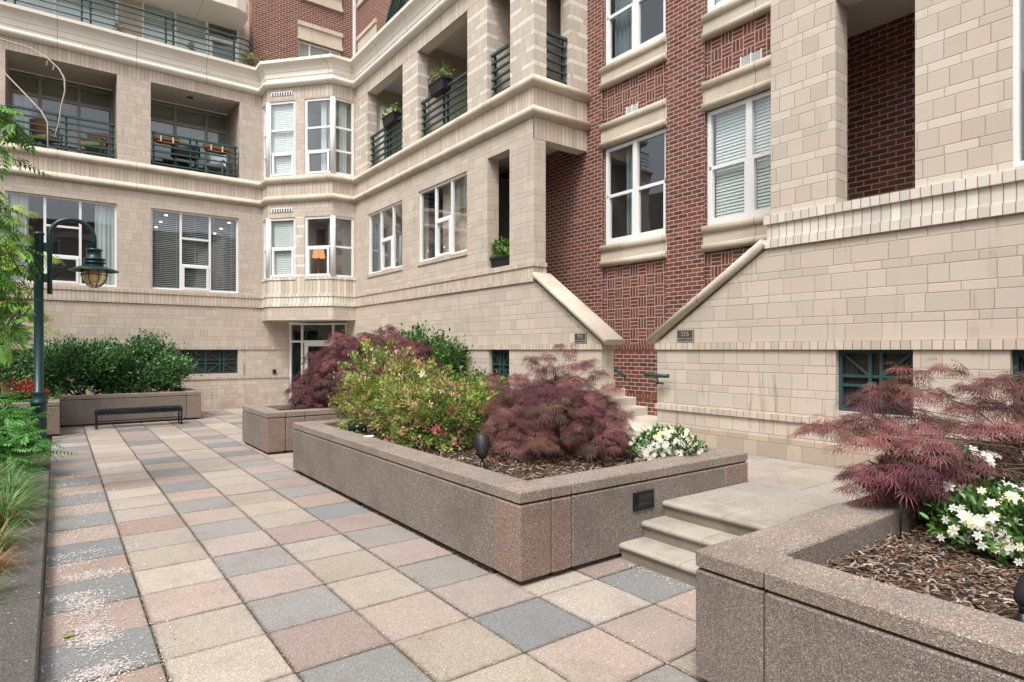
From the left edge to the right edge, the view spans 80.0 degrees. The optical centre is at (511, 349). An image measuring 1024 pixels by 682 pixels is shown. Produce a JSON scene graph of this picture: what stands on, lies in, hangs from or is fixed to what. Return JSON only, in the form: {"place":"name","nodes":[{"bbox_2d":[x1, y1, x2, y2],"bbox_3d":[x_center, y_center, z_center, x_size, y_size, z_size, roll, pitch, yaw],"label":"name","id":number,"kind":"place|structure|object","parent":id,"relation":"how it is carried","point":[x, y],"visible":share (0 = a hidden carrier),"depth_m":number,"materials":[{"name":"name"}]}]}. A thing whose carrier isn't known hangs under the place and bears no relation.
{"place":"outdoors","nodes":[
{"label":"outdoors","id":0,"kind":"place"},
{"bbox_2d":[23,431,167,681],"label":"ground","id":1,"kind":"structure","parent":0,"point":[46,465],"depth_m":10.31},
{"bbox_2d":[0,469,49,681],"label":"kerb","id":2,"kind":"structure","parent":1,"relation":"on","point":[20,639],"depth_m":4.18,"materials":[{"name":"grey concrete"}]},
{"bbox_2d":[0,0,1023,490],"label":"apartment building","id":3,"kind":"structure","parent":1,"relation":"on","point":[792,214],"depth_m":12.53,"materials":[{"name":"stone"}]},
{"bbox_2d":[0,38,65,402],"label":"wisteria vine","id":4,"kind":"object","parent":3,"relation":"on","point":[9,126],"visible":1,"depth_m":7.08,"materials":[{"name":"green plant"}]},
{"bbox_2d":[29,119,61,149],"bbox_3d":[-12.960,-5.870,16.963,0.590,0.900,0.548,0,0,6],"label":"patio chair","id":5,"kind":"object","parent":3,"relation":"on","point":[38,127],"visible":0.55,"depth_m":16.74,"materials":[{"name":"brown wood"}]},
{"bbox_2d":[1,0,117,29],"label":"terrace window","id":6,"kind":"structure","parent":3,"relation":"in","point":[38,2],"depth_m":18.41,"materials":[{"name":"grey glass"}]},
{"bbox_2d":[5,191,116,286],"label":"window","id":7,"kind":"structure","parent":3,"relation":"in","point":[70,240],"depth_m":17.44,"materials":[{"name":"white paint"}]},
{"bbox_2d":[78,132,108,156],"bbox_3d":[-12.050,-5.870,17.593,0.590,0.900,0.546,0,0,-14],"label":"patio chair","id":8,"kind":"object","parent":3,"relation":"on","point":[95,137],"visible":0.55,"depth_m":17.70,"materials":[{"name":"brown wood"}]},
{"bbox_2d":[113,22,124,32],"bbox_3d":[-11.381,-9.204,17.645,0.420,0.508,0.421,0,0,-37],"label":"flower pot","id":9,"kind":"object","parent":3,"relation":"on","point":[118,29],"visible":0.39,"depth_m":17.62,"materials":[{"name":"red ceramic"}]},
{"bbox_2d":[153,131,180,147],"bbox_3d":[-10.312,-6.282,18.268,0.779,0.430,0.259,0,0,-37],"label":"flower box","id":10,"kind":"object","parent":3,"relation":"hanging from","point":[168,140],"visible":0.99,"depth_m":18.19,"materials":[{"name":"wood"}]},
{"bbox_2d":[171,144,199,170],"bbox_3d":[-10.164,-5.900,18.990,0.760,0.960,0.500,0,0,-37],"label":"barbecue grill","id":11,"kind":"object","parent":3,"relation":"on","point":[176,151],"visible":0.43,"depth_m":18.87,"materials":[{"name":"black metal"}]},
{"bbox_2d":[142,3,238,62],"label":"terrace window","id":12,"kind":"structure","parent":3,"relation":"in","point":[149,8],"depth_m":20.20,"materials":[{"name":"grey glass"}]},
{"bbox_2d":[186,42,195,51],"bbox_3d":[-9.880,-9.222,18.785,0.376,0.545,0.334,0,0,10],"label":"flower pot","id":13,"kind":"object","parent":3,"relation":"on","point":[192,48],"visible":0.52,"depth_m":18.73,"materials":[{"name":"blue ceramic"}]},
{"bbox_2d":[151,208,237,292],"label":"window","id":14,"kind":"structure","parent":3,"relation":"in","point":[187,254],"depth_m":19.24,"materials":[{"name":"grey glass"}]},
{"bbox_2d":[203,143,228,154],"bbox_3d":[-9.235,-6.310,19.063,0.737,0.320,0.274,0,0,-37],"label":"flower box","id":15,"kind":"object","parent":3,"relation":"hanging from","point":[215,150],"visible":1,"depth_m":18.98,"materials":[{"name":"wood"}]},
{"bbox_2d":[205,155,228,175],"bbox_3d":[-9.503,-5.870,19.615,0.590,0.900,0.547,0,0,-8],"label":"patio chair","id":16,"kind":"object","parent":3,"relation":"on","point":[217,163],"visible":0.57,"depth_m":19.71,"materials":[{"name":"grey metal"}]},
{"bbox_2d":[239,49,260,66],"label":"terrace plant","id":17,"kind":"object","parent":3,"relation":"on","point":[249,54],"visible":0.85,"depth_m":19.66,"materials":[{"name":"green plant"}]},
{"bbox_2d":[264,221,279,278],"bbox_3d":[-7.697,-3.185,19.538,0.330,1.878,0.618,0,0,-37],"label":"bay window","id":18,"kind":"structure","parent":3,"relation":"in","point":[273,225],"depth_m":19.64,"materials":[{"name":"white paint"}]},
{"bbox_2d":[264,105,279,178],"bbox_3d":[-7.697,-6.595,19.538,0.330,2.358,0.618,0,0,-37],"label":"bay window","id":19,"kind":"structure","parent":3,"relation":"in","point":[273,107],"depth_m":19.37,"materials":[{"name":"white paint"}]},
{"bbox_2d":[270,217,294,277],"bbox_3d":[-7.101,-3.185,19.578,0.998,1.878,0.958,0,0,-78],"label":"bay window","id":20,"kind":"structure","parent":3,"relation":"in","point":[286,251],"depth_m":19.20,"materials":[{"name":"white paint"}]},
{"bbox_2d":[270,100,294,176],"bbox_3d":[-7.101,-6.595,19.578,0.998,2.358,0.958,0,0,-78],"label":"bay window","id":21,"kind":"structure","parent":3,"relation":"in","point":[286,130],"depth_m":19.20,"materials":[{"name":"white paint"}]},
{"bbox_2d":[289,323,345,398],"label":"entrance door","id":22,"kind":"structure","parent":3,"relation":"in","point":[304,338],"depth_m":20.54,"materials":[{"name":"white paint"}]},
{"bbox_2d":[312,249,324,273],"bbox_3d":[-6.107,-2.755,19.270,0.400,0.890,0.400,0,0,-37],"label":"table lamp","id":23,"kind":"object","parent":3,"relation":"in","point":[318,254],"visible":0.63,"depth_m":19.18,"materials":[{"name":"orange fabric"}]},
{"bbox_2d":[299,40,339,56],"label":"window","id":24,"kind":"structure","parent":3,"relation":"in","point":[305,49],"depth_m":22.11,"materials":[{"name":"white paint"}]},
{"bbox_2d":[305,97,338,174],"bbox_3d":[-5.842,-6.595,19.414,1.198,2.358,0.949,0,0,-78],"label":"bay window","id":25,"kind":"structure","parent":3,"relation":"in","point":[317,151],"depth_m":19.02,"materials":[{"name":"white paint"}]},
{"bbox_2d":[305,216,340,276],"bbox_3d":[-5.842,-3.185,19.414,1.198,1.878,0.949,0,0,-78],"label":"bay window","id":26,"kind":"structure","parent":3,"relation":"in","point":[316,227],"depth_m":19.20,"materials":[{"name":"white paint"}]},
{"bbox_2d":[329,216,353,277],"bbox_3d":[-5.339,-3.185,19.069,0.698,1.878,0.300,0,0,-37],"label":"bay window","id":27,"kind":"structure","parent":3,"relation":"in","point":[347,224],"depth_m":19.27,"materials":[{"name":"white paint"}]},
{"bbox_2d":[329,98,353,176],"bbox_3d":[-5.339,-6.595,19.069,0.698,2.358,0.300,0,0,-37],"label":"bay window","id":28,"kind":"structure","parent":3,"relation":"in","point":[346,108],"depth_m":19.14,"materials":[{"name":"white paint"}]},
{"bbox_2d":[369,201,401,273],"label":"window","id":29,"kind":"structure","parent":3,"relation":"in","point":[388,225],"depth_m":18.37,"materials":[{"name":"white paint"}]},
{"bbox_2d":[380,103,402,128],"bbox_3d":[-3.384,-6.589,17.164,0.419,0.518,0.910,0,0,-37],"label":"flower box","id":30,"kind":"object","parent":3,"relation":"attached to","point":[390,118],"visible":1,"depth_m":17.01,"materials":[{"name":"black plastic"}]},
{"bbox_2d":[380,106,402,160],"bbox_3d":[-3.695,-6.435,18.929,0.800,2.030,0.070,0,0,-37],"label":"balcony door","id":31,"kind":"structure","parent":3,"relation":"in","point":[381,108],"depth_m":18.70,"materials":[{"name":"white paint"}]},
{"bbox_2d":[426,61,454,97],"bbox_3d":[-1.783,-6.630,15.042,0.414,0.640,0.916,0,0,-37],"label":"flower box","id":32,"kind":"object","parent":3,"relation":"attached to","point":[438,86],"visible":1,"depth_m":14.86,"materials":[{"name":"black plastic"}]},
{"bbox_2d":[420,172,509,261],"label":"window","id":33,"kind":"structure","parent":3,"relation":"in","point":[436,219],"depth_m":14.84,"materials":[{"name":"white paint"}]},
{"bbox_2d":[489,236,509,267],"bbox_3d":[-0.169,-2.083,13.048,0.411,0.666,0.891,0,0,-37],"label":"flower box","id":34,"kind":"object","parent":3,"relation":"on","point":[501,259],"visible":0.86,"depth_m":13.00,"materials":[{"name":"black plastic"}]},
{"bbox_2d":[574,333,586,342],"bbox_3d":[1.223,-0.205,10.902,0.028,0.180,0.300,0,0,-37],"label":"address plaque","id":35,"kind":"object","parent":3,"relation":"attached to","point":[580,337],"visible":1,"depth_m":10.89,"materials":[{"name":"grey metal"}]},
{"bbox_2d":[614,367,626,377],"bbox_3d":[1.539,0.230,10.863,0.391,0.533,1.045,0,0,-37],"label":"handrail","id":36,"kind":"object","parent":3,"relation":"attached to","point":[620,373],"visible":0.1,"depth_m":10.61,"materials":[{"name":"teal metal"}]},
{"bbox_2d":[606,128,665,244],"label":"window","id":37,"kind":"structure","parent":3,"relation":"in","point":[635,168],"depth_m":12.58,"materials":[{"name":"white paint"}]},
{"bbox_2d":[606,0,665,64],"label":"window","id":38,"kind":"structure","parent":3,"relation":"in","point":[631,25],"depth_m":12.45,"materials":[{"name":"white paint"}]},
{"bbox_2d":[644,373,669,383],"bbox_3d":[2.264,0.451,9.408,0.185,0.161,0.460,0,0,-37],"label":"handrail","id":39,"kind":"object","parent":3,"relation":"attached to","point":[657,376],"visible":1,"depth_m":9.34,"materials":[{"name":"teal metal"}]},
{"bbox_2d":[677,329,693,341],"bbox_3d":[2.580,-0.205,9.082,0.028,0.180,0.300,0,0,-37],"label":"address plaque","id":40,"kind":"object","parent":3,"relation":"attached to","point":[685,335],"visible":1,"depth_m":9.07,"materials":[{"name":"grey metal"}]},
{"bbox_2d":[708,0,731,11],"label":"window","id":41,"kind":"structure","parent":3,"relation":"in","point":[712,4],"depth_m":10.48,"materials":[{"name":"white paint"}]},
{"bbox_2d":[708,90,770,224],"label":"window","id":42,"kind":"structure","parent":3,"relation":"in","point":[739,133],"depth_m":10.20,"materials":[{"name":"white paint"}]},
{"bbox_2d":[1013,0,1023,166],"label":"window","id":43,"kind":"structure","parent":3,"relation":"in","point":[1017,161],"depth_m":5.97,"materials":[{"name":"white paint"}]},
{"bbox_2d":[293,412,747,584],"bbox_3d":[-0.394,1.505,7.932,3.104,0.790,5.684,0,0,-37],"label":"stone planter","id":44,"kind":"object","parent":1,"relation":"on","point":[517,530],"visible":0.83,"depth_m":5.62,"materials":[{"name":"brown stone"}]},
{"bbox_2d":[347,421,366,434],"bbox_3d":[-2.131,1.140,8.425,0.277,0.320,0.168,0,0,-24],"label":"landscape spotlight","id":45,"kind":"object","parent":44,"relation":"on","point":[360,427],"visible":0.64,"depth_m":8.36,"materials":[{"name":"black metal"}]},
{"bbox_2d":[326,334,462,439],"bbox_3d":[-1.748,0.550,9.254,2.138,1.516,1.962,0,0,-37],"label":"azalea bush","id":46,"kind":"object","parent":44,"relation":"on","point":[362,388],"visible":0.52,"depth_m":8.86,"materials":[{"name":"green plant"}]},
{"bbox_2d":[358,365,516,454],"bbox_3d":[-1.136,0.750,8.038,2.042,1.122,1.809,0,0,24],"label":"azalea bush","id":47,"kind":"object","parent":44,"relation":"on","point":[439,393],"visible":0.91,"depth_m":7.59,"materials":[{"name":"green plant"}]},
{"bbox_2d":[419,361,519,426],"bbox_3d":[-0.774,0.719,9.397,1.766,1.082,2.377,0,0,-37],"label":"azalea bush","id":48,"kind":"object","parent":44,"relation":"on","point":[477,375],"visible":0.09,"depth_m":9.28,"materials":[{"name":"green plant"}]},
{"bbox_2d":[474,434,489,468],"bbox_3d":[-0.308,1.083,6.313,0.172,0.434,0.194,0,0,-37],"label":"landscape spotlight","id":49,"kind":"object","parent":44,"relation":"on","point":[481,442],"visible":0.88,"depth_m":6.24,"materials":[{"name":"black metal"}]},
{"bbox_2d":[475,342,639,464],"bbox_3d":[0.554,0.612,7.358,2.055,1.401,2.030,0,0,-1],"label":"laceleaf maple","id":50,"kind":"object","parent":44,"relation":"on","point":[547,406],"visible":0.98,"depth_m":6.94,"materials":[{"name":"red plant"}]},
{"bbox_2d":[633,489,653,511],"bbox_3d":[1.210,1.373,5.547,0.270,0.165,0.050,0,0,-37],"label":"step light","id":51,"kind":"object","parent":44,"relation":"attached to","point":[642,500],"visible":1,"depth_m":5.53,"materials":[{"name":"black metal"}]},
{"bbox_2d":[625,423,708,462],"bbox_3d":[1.680,1.058,6.753,0.927,0.506,0.979,0,0,33],"label":"gardenia bush","id":52,"kind":"object","parent":44,"relation":"on","point":[657,442],"visible":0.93,"depth_m":6.49,"materials":[{"name":"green plant"}]},
{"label":"terrace base","id":53,"kind":"structure","parent":1,"relation":"on","visible":0},
{"bbox_2d":[391,320,472,380],"bbox_3d":[-2.096,0.443,13.992,2.621,2.216,2.424,0,0,37],"label":"leafy shrub","id":54,"kind":"object","parent":53,"relation":"on","point":[445,354],"visible":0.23,"depth_m":13.67,"materials":[{"name":"green plant"}]},
{"bbox_2d":[589,380,656,435],"bbox_3d":[0.846,-0.018,12.342,1.788,2.935,6.180,0,0,-37],"label":"entrance stair","id":55,"kind":"object","parent":53,"relation":"on","point":[645,420],"visible":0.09,"depth_m":11.25,"materials":[{"name":"stone"}]},
{"bbox_2d":[688,454,879,519],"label":"terrace paving","id":56,"kind":"structure","parent":53,"relation":"on","point":[787,489],"depth_m":6.14,"materials":[{"name":"beige stone"}]},
{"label":"planting bed","id":57,"kind":"structure","parent":1,"relation":"on","visible":0},
{"bbox_2d":[0,564,38,599],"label":"grass clump","id":58,"kind":"object","parent":57,"relation":"on","point":[8,583],"visible":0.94,"depth_m":4.27,"materials":[{"name":"green plant"}]},
{"bbox_2d":[0,482,41,515],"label":"grass clump","id":59,"kind":"object","parent":57,"relation":"on","point":[6,494],"visible":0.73,"depth_m":6.04,"materials":[{"name":"green plant"}]},
{"bbox_2d":[0,542,48,578],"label":"grass clump","id":60,"kind":"object","parent":57,"relation":"on","point":[2,557],"visible":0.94,"depth_m":4.75,"materials":[{"name":"green plant"}]},
{"bbox_2d":[0,466,48,499],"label":"grass clump","id":61,"kind":"object","parent":57,"relation":"on","point":[11,480],"visible":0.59,"depth_m":6.83,"materials":[{"name":"green plant"}]},
{"bbox_2d":[0,460,53,490],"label":"grass clump","id":62,"kind":"object","parent":57,"relation":"on","point":[11,477],"visible":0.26,"depth_m":7.47,"materials":[{"name":"green plant"}]},
{"bbox_2d":[0,513,54,555],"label":"grass clump","id":63,"kind":"object","parent":57,"relation":"on","point":[7,536],"visible":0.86,"depth_m":5.29,"materials":[{"name":"green plant"}]},
{"bbox_2d":[0,456,56,485],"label":"grass clump","id":64,"kind":"object","parent":57,"relation":"on","point":[2,471],"visible":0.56,"depth_m":7.69,"materials":[{"name":"green plant"}]},
{"bbox_2d":[0,469,58,498],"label":"grass clump","id":65,"kind":"object","parent":57,"relation":"on","point":[19,482],"visible":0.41,"depth_m":6.99,"materials":[{"name":"green plant"}]},
{"bbox_2d":[0,478,62,516],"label":"grass clump","id":66,"kind":"object","parent":57,"relation":"on","point":[15,493],"visible":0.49,"depth_m":6.50,"materials":[{"name":"green plant"}]},
{"bbox_2d":[0,490,67,528],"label":"grass clump","id":67,"kind":"object","parent":57,"relation":"on","point":[5,516],"visible":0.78,"depth_m":5.89,"materials":[{"name":"green plant"}]},
{"bbox_2d":[0,392,76,476],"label":"ferny vine","id":68,"kind":"object","parent":57,"relation":"on","point":[17,428],"visible":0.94,"depth_m":8.73,"materials":[{"name":"green plant"}]},
{"bbox_2d":[38,408,705,681],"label":"paving","id":69,"kind":"structure","parent":0,"point":[461,646],"depth_m":4.66,"materials":[{"name":"stone"}]},
{"bbox_2d":[30,217,118,438],"bbox_3d":[-9.082,-0.444,12.687,1.540,4.589,0.890,0,0,-37],"label":"lamp post","id":70,"kind":"object","parent":69,"relation":"on","point":[94,270],"visible":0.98,"depth_m":12.35,"materials":[{"name":"metal"}]},
{"bbox_2d":[0,386,200,438],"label":"stone planter","id":71,"kind":"object","parent":69,"relation":"on","point":[74,410],"visible":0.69,"depth_m":15.07,"materials":[{"name":"brown"}]},
{"bbox_2d":[0,376,30,402],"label":"red flower plant","id":72,"kind":"object","parent":71,"relation":"on","point":[4,396],"visible":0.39,"depth_m":12.97,"materials":[{"name":"green plant"}]},
{"bbox_2d":[1,361,44,392],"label":"evergreen shrub","id":73,"kind":"object","parent":71,"relation":"on","point":[7,374],"visible":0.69,"depth_m":14.39,"materials":[{"name":"green plant"}]},
{"bbox_2d":[1,377,54,401],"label":"red flower plant","id":74,"kind":"object","parent":71,"relation":"on","point":[23,395],"visible":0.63,"depth_m":13.05,"materials":[{"name":"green plant"}]},
{"bbox_2d":[0,205,64,392],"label":"green maple","id":75,"kind":"object","parent":71,"relation":"on","point":[31,315],"visible":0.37,"depth_m":13.18,"materials":[{"name":"green plant"}]},
{"bbox_2d":[20,382,67,400],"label":"red flower plant","id":76,"kind":"object","parent":71,"relation":"on","point":[55,396],"visible":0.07,"depth_m":13.83,"materials":[{"name":"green plant"}]},
{"bbox_2d":[12,331,140,395],"bbox_3d":[-10.897,0.438,15.467,2.391,1.789,2.669,0,0,19],"label":"evergreen shrub","id":77,"kind":"object","parent":71,"relation":"on","point":[61,360],"visible":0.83,"depth_m":15.02,"materials":[{"name":"green plant"}]},
{"bbox_2d":[94,328,202,393],"bbox_3d":[-9.839,0.376,16.303,2.877,1.923,2.376,0,0,-37],"label":"evergreen shrub","id":78,"kind":"object","parent":71,"relation":"on","point":[165,368],"visible":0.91,"depth_m":16.01,"materials":[{"name":"green plant"}]},
{"bbox_2d":[93,405,183,429],"bbox_3d":[-9.026,1.629,14.787,1.840,0.442,0.500,0,0,-37],"label":"bench","id":79,"kind":"object","parent":69,"relation":"on","point":[139,410],"visible":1,"depth_m":14.65,"materials":[{"name":"black metal"}]},
{"bbox_2d":[242,393,380,454],"bbox_3d":[-4.406,1.505,13.366,3.044,0.790,4.494,0,0,-37],"label":"stone planter","id":80,"kind":"object","parent":69,"relation":"on","point":[268,429],"visible":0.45,"depth_m":11.02,"materials":[{"name":"brown"}]},
{"bbox_2d":[293,396,305,409],"bbox_3d":[-4.200,1.091,12.006,0.161,0.337,0.267,0,0,37],"label":"landscape spotlight","id":81,"kind":"object","parent":80,"relation":"on","point":[296,400],"visible":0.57,"depth_m":11.96,"materials":[{"name":"black metal"}]},
{"bbox_2d":[284,324,454,418],"bbox_3d":[-2.951,0.431,12.927,3.925,1.954,3.752,0,0,-37],"label":"laceleaf maple","id":82,"kind":"object","parent":80,"relation":"on","point":[321,383],"visible":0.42,"depth_m":12.22,"materials":[{"name":"purple plant"}]},
{"bbox_2d":[2,428,703,681],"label":"fallen petals","id":83,"kind":"object","parent":69,"relation":"on","point":[86,627],"visible":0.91,"depth_m":4.29,"materials":[{"name":"white plant"}]},
{"bbox_2d":[619,495,789,586],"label":"garden steps","id":84,"kind":"structure","parent":69,"relation":"on","point":[680,532],"depth_m":5.24,"materials":[{"name":"stone"}]},
{"bbox_2d":[696,483,1023,681],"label":"stone planter","id":85,"kind":"object","parent":69,"relation":"on","point":[778,603],"visible":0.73,"depth_m":2.99,"materials":[{"name":"brown stone"}]},
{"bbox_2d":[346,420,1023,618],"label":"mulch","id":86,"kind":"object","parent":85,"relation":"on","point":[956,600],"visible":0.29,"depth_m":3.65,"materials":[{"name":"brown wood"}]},
{"bbox_2d":[602,436,603,467],"bbox_3d":[0.942,1.083,6.314,0.031,0.375,0.027,0,0,-37],"label":"irrigation stake","id":87,"kind":"object","parent":86,"relation":"on","point":[602,449],"visible":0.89,"depth_m":6.31,"materials":[{"name":"black metal"}]},
{"bbox_2d":[899,492,902,539],"bbox_3d":[2.621,1.133,4.111,0.031,0.335,0.027,0,0,-37],"label":"irrigation stake","id":88,"kind":"object","parent":85,"relation":"on","point":[900,522],"visible":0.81,"depth_m":4.10,"materials":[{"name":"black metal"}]},
{"bbox_2d":[787,357,1023,534],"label":"laceleaf maple","id":89,"kind":"object","parent":85,"relation":"on","point":[867,479],"visible":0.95,"depth_m":4.42,"materials":[{"name":"red plant"}]},
{"bbox_2d":[866,441,1019,534],"bbox_3d":[3.239,0.995,4.516,0.980,0.661,0.963,0,0,16],"label":"gardenia bush","id":90,"kind":"object","parent":85,"relation":"on","point":[996,481],"visible":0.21,"depth_m":4.31,"materials":[{"name":"green plant"}]},
{"bbox_2d":[919,481,1023,566],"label":"gardenia bush","id":91,"kind":"object","parent":85,"relation":"on","point":[978,515],"visible":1,"depth_m":3.74,"materials":[{"name":"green plant"}]},
{"bbox_2d":[1013,572,1023,622],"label":"landscape spotlight","id":92,"kind":"object","parent":85,"relation":"on","point":[1018,595],"visible":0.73,"depth_m":2.75,"materials":[{"name":"black metal"}]}
]}

